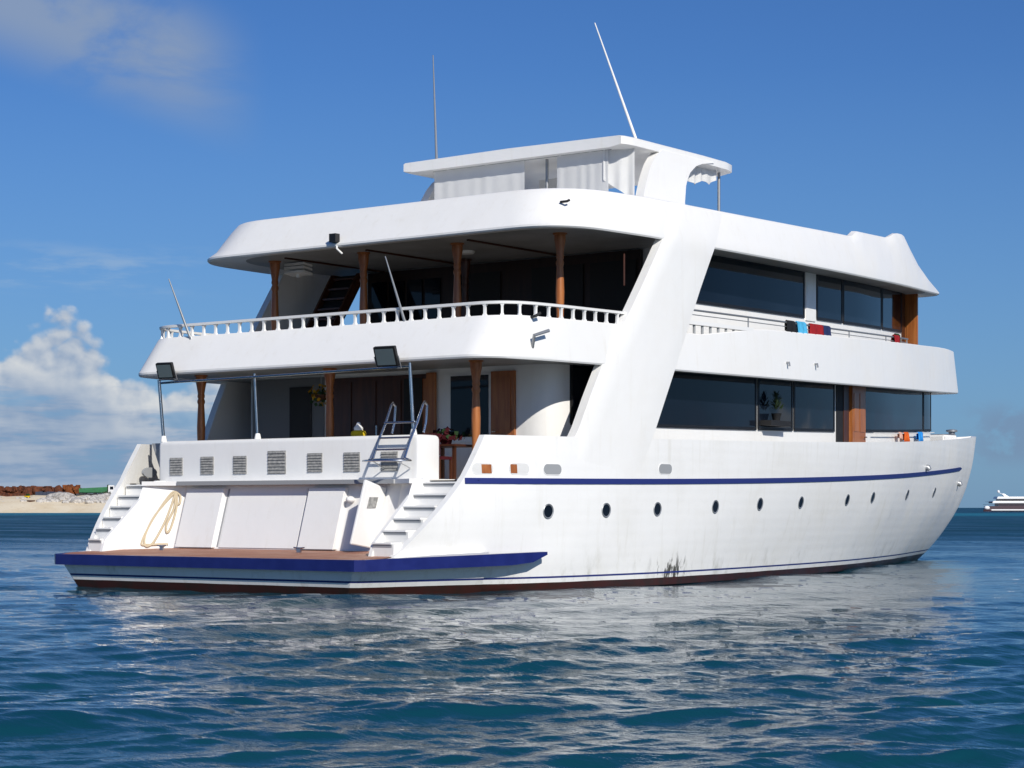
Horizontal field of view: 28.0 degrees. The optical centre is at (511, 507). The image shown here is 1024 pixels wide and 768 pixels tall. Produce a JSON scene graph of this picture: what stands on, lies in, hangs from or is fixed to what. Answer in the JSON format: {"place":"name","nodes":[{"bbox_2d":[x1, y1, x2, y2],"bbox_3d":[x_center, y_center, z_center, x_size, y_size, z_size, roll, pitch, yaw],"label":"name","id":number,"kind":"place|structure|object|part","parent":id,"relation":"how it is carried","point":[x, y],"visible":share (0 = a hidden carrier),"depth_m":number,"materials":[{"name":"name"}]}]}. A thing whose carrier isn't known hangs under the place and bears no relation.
{"place":"outdoors","nodes":[
{"label":"outdoors","id":0,"kind":"place"},
{"bbox_2d":[0,495,106,512],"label":"beach","id":1,"kind":"structure","parent":0,"point":[11,504],"depth_m":648.87,"materials":[{"name":"beige sand"}]},
{"bbox_2d":[0,493,32,496],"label":"stacked blocks","id":2,"kind":"structure","parent":1,"relation":"on","point":[13,494],"depth_m":678.00,"materials":[{"name":"grey"}]},
{"bbox_2d":[0,485,43,494],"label":"scrap heap","id":3,"kind":"object","parent":1,"relation":"on","point":[20,489],"visible":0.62,"depth_m":690.43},
{"bbox_2d":[36,498,48,502],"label":"boulder","id":4,"kind":"object","parent":1,"relation":"on","point":[41,500],"visible":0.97,"depth_m":657.16,"materials":[{"name":"grey stone"}]},
{"bbox_2d":[35,491,61,494],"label":"stacked blocks","id":5,"kind":"structure","parent":1,"relation":"on","point":[41,493],"depth_m":680.00,"materials":[{"name":"blue"}]},
{"bbox_2d":[42,485,61,491],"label":"scrap heap","id":6,"kind":"object","parent":1,"relation":"on","point":[57,488],"visible":0.41,"depth_m":687.82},
{"bbox_2d":[51,492,66,498],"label":"boulder","id":7,"kind":"object","parent":1,"relation":"on","point":[56,494],"visible":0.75,"depth_m":663.28,"materials":[{"name":"grey stone"}]},
{"bbox_2d":[54,492,74,498],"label":"boulder","id":8,"kind":"object","parent":1,"relation":"on","point":[68,495],"visible":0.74,"depth_m":663.07,"materials":[{"name":"grey stone"}]},
{"bbox_2d":[62,484,79,494],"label":"scrap heap","id":9,"kind":"object","parent":1,"relation":"on","point":[71,488],"visible":0.66,"depth_m":686.87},
{"bbox_2d":[70,497,84,502],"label":"boulder","id":10,"kind":"object","parent":1,"relation":"on","point":[76,500],"visible":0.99,"depth_m":657.55,"materials":[{"name":"grey stone"}]},
{"bbox_2d":[85,500,94,503],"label":"boulder","id":11,"kind":"object","parent":1,"relation":"on","point":[89,501],"visible":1,"depth_m":655.81,"materials":[{"name":"grey stone"}]},
{"bbox_2d":[76,493,110,495],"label":"stacked blocks","id":12,"kind":"structure","parent":1,"relation":"on","point":[80,494],"depth_m":681.00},
{"bbox_2d":[79,485,114,493],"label":"truck","id":13,"kind":"object","parent":1,"relation":"on","point":[108,489],"visible":0.69,"depth_m":682.80,"materials":[{"name":"green metal"}]},
{"bbox_2d":[351,422,365,435],"bbox_3d":[-3.115,-1.442,41.727,0.310,0.585,0.310,0,0,37],"label":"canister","id":14,"kind":"object","parent":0,"point":[358,430],"visible":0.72,"depth_m":41.63,"materials":[{"name":"yellow plastic"}]},
{"bbox_2d":[0,508,1023,767],"bbox_3d":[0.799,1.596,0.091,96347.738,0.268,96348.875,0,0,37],"label":"sea","id":15,"kind":"structure","parent":0,"point":[914,664],"depth_m":20.55,"materials":[{"name":"liquid"}]},
{"bbox_2d":[55,23,975,593],"bbox_3d":[4.545,-4.300,53.305,10.979,13.770,35.182,0,0,37],"label":"passenger ship","id":16,"kind":"object","parent":15,"relation":"on","point":[579,353],"visible":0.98,"depth_m":43.36,"materials":[{"name":"paint"}]},
{"bbox_2d":[140,491,181,547],"bbox_3d":[-7.309,0.237,42.846,0.861,1.183,0.300,0,0,-22],"label":"rope","id":17,"kind":"object","parent":16,"relation":"hanging from","point":[174,494],"visible":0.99,"depth_m":42.89,"materials":[{"name":"beige fabric"}]},
{"bbox_2d":[308,384,325,406],"bbox_3d":[-4.011,-2.501,43.173,0.534,0.757,0.533,0,0,37],"label":"hanging basket","id":18,"kind":"object","parent":16,"relation":"hanging from","point":[320,396],"visible":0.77,"depth_m":43.04,"materials":[{"name":"green plant"}]},
{"bbox_3d":[-2.755,0.121,39.408,0.113,1.315,0.946,0,0,39],"label":"hatch door","id":19,"kind":"part","parent":16,"relation":"part of","materials":[{"name":"white paint"}]},
{"bbox_2d":[421,433,451,478],"bbox_3d":[-1.486,-0.982,40.231,0.440,0.920,0.470,0,0,31],"label":"deck chair","id":20,"kind":"object","parent":16,"relation":"on","point":[446,458],"visible":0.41,"depth_m":40.06,"materials":[{"name":"brown wood"}]},
{"bbox_2d":[440,444,471,478],"bbox_3d":[-1.262,-0.887,40.863,1.000,0.725,0.850,0,0,37],"label":"deck table","id":21,"kind":"object","parent":16,"relation":"on","point":[444,446],"visible":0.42,"depth_m":40.41,"materials":[{"name":"brown wood"}]},
{"bbox_2d":[431,426,466,443],"bbox_3d":[-1.322,-1.434,40.839,0.846,0.363,0.752,0,0,37],"label":"flower pot","id":22,"kind":"object","parent":21,"relation":"on","point":[447,436],"visible":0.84,"depth_m":40.69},
{"bbox_2d":[770,391,783,420],"bbox_3d":[6.127,-2.388,47.783,0.327,0.737,0.494,0,0,19],"label":"potted plant","id":23,"kind":"object","parent":16,"relation":"on","point":[776,416],"visible":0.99,"depth_m":47.71,"materials":[{"name":"green plant"}]},
{"bbox_2d":[785,320,796,332],"bbox_3d":[6.417,-4.144,47.410,0.169,0.362,0.475,0,0,32],"label":"shirt","id":24,"kind":"object","parent":16,"relation":"hanging from","point":[790,325],"visible":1,"depth_m":47.34,"materials":[{"name":"black fabric"}]},
{"bbox_2d":[795,321,807,333],"bbox_3d":[6.722,-4.102,47.900,0.188,0.485,0.527,0,0,33],"label":"towel","id":25,"kind":"object","parent":16,"relation":"hanging from","point":[801,327],"visible":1,"depth_m":47.84,"materials":[{"name":"blue fabric"}]},
{"bbox_2d":[808,323,823,334],"bbox_3d":[7.192,-4.114,48.674,0.171,0.488,0.814,0,0,31],"label":"towel","id":26,"kind":"object","parent":16,"relation":"hanging from","point":[815,329],"visible":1,"depth_m":48.59,"materials":[{"name":"red fabric"}]},
{"bbox_2d":[823,325,830,335],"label":"shorts","id":27,"kind":"object","parent":16,"relation":"hanging from","point":[827,330],"visible":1,"depth_m":49.23,"materials":[{"name":"blue fabric"}]},
{"bbox_2d":[891,335,899,342],"bbox_3d":[10.087,-4.342,54.026,0.185,0.422,0.599,0,0,26],"label":"towel","id":28,"kind":"object","parent":16,"relation":"hanging from","point":[896,338],"visible":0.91,"depth_m":53.98,"materials":[{"name":"red fabric"}]},
{"bbox_2d":[897,432,902,439],"bbox_3d":[10.652,-1.974,56.429,0.138,0.220,0.380,0,0,22],"label":"cloth","id":29,"kind":"object","parent":16,"relation":"hanging from","point":[899,435],"visible":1,"depth_m":56.35,"materials":[{"name":"fabric"}]},
{"bbox_2d":[902,432,909,441],"bbox_3d":[10.952,-1.952,57.147,0.157,0.324,0.594,0,0,23],"label":"cloth","id":30,"kind":"object","parent":16,"relation":"hanging from","point":[906,437],"visible":0.93,"depth_m":57.03,"materials":[{"name":"orange fabric"}]},
{"bbox_2d":[916,432,922,440],"bbox_3d":[11.699,-2.023,58.958,0.160,0.331,0.691,0,0,22],"label":"cloth","id":31,"kind":"object","parent":16,"relation":"hanging from","point":[919,435],"visible":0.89,"depth_m":58.87,"materials":[{"name":"blue fabric"}]},
{"bbox_2d":[983,506,990,511],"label":"tender boat","id":32,"kind":"object","parent":15,"relation":"on","point":[986,509],"visible":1,"depth_m":867.39,"materials":[{"name":"white"}]},
{"bbox_2d":[983,490,1023,510],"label":"motor yacht","id":33,"kind":"object","parent":15,"relation":"on","point":[1005,502],"visible":0.9,"depth_m":876.40,"materials":[{"name":"white"}]},
{"bbox_2d":[0,0,1023,507],"label":"sky","id":34,"kind":"structure","parent":0,"point":[137,136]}
]}

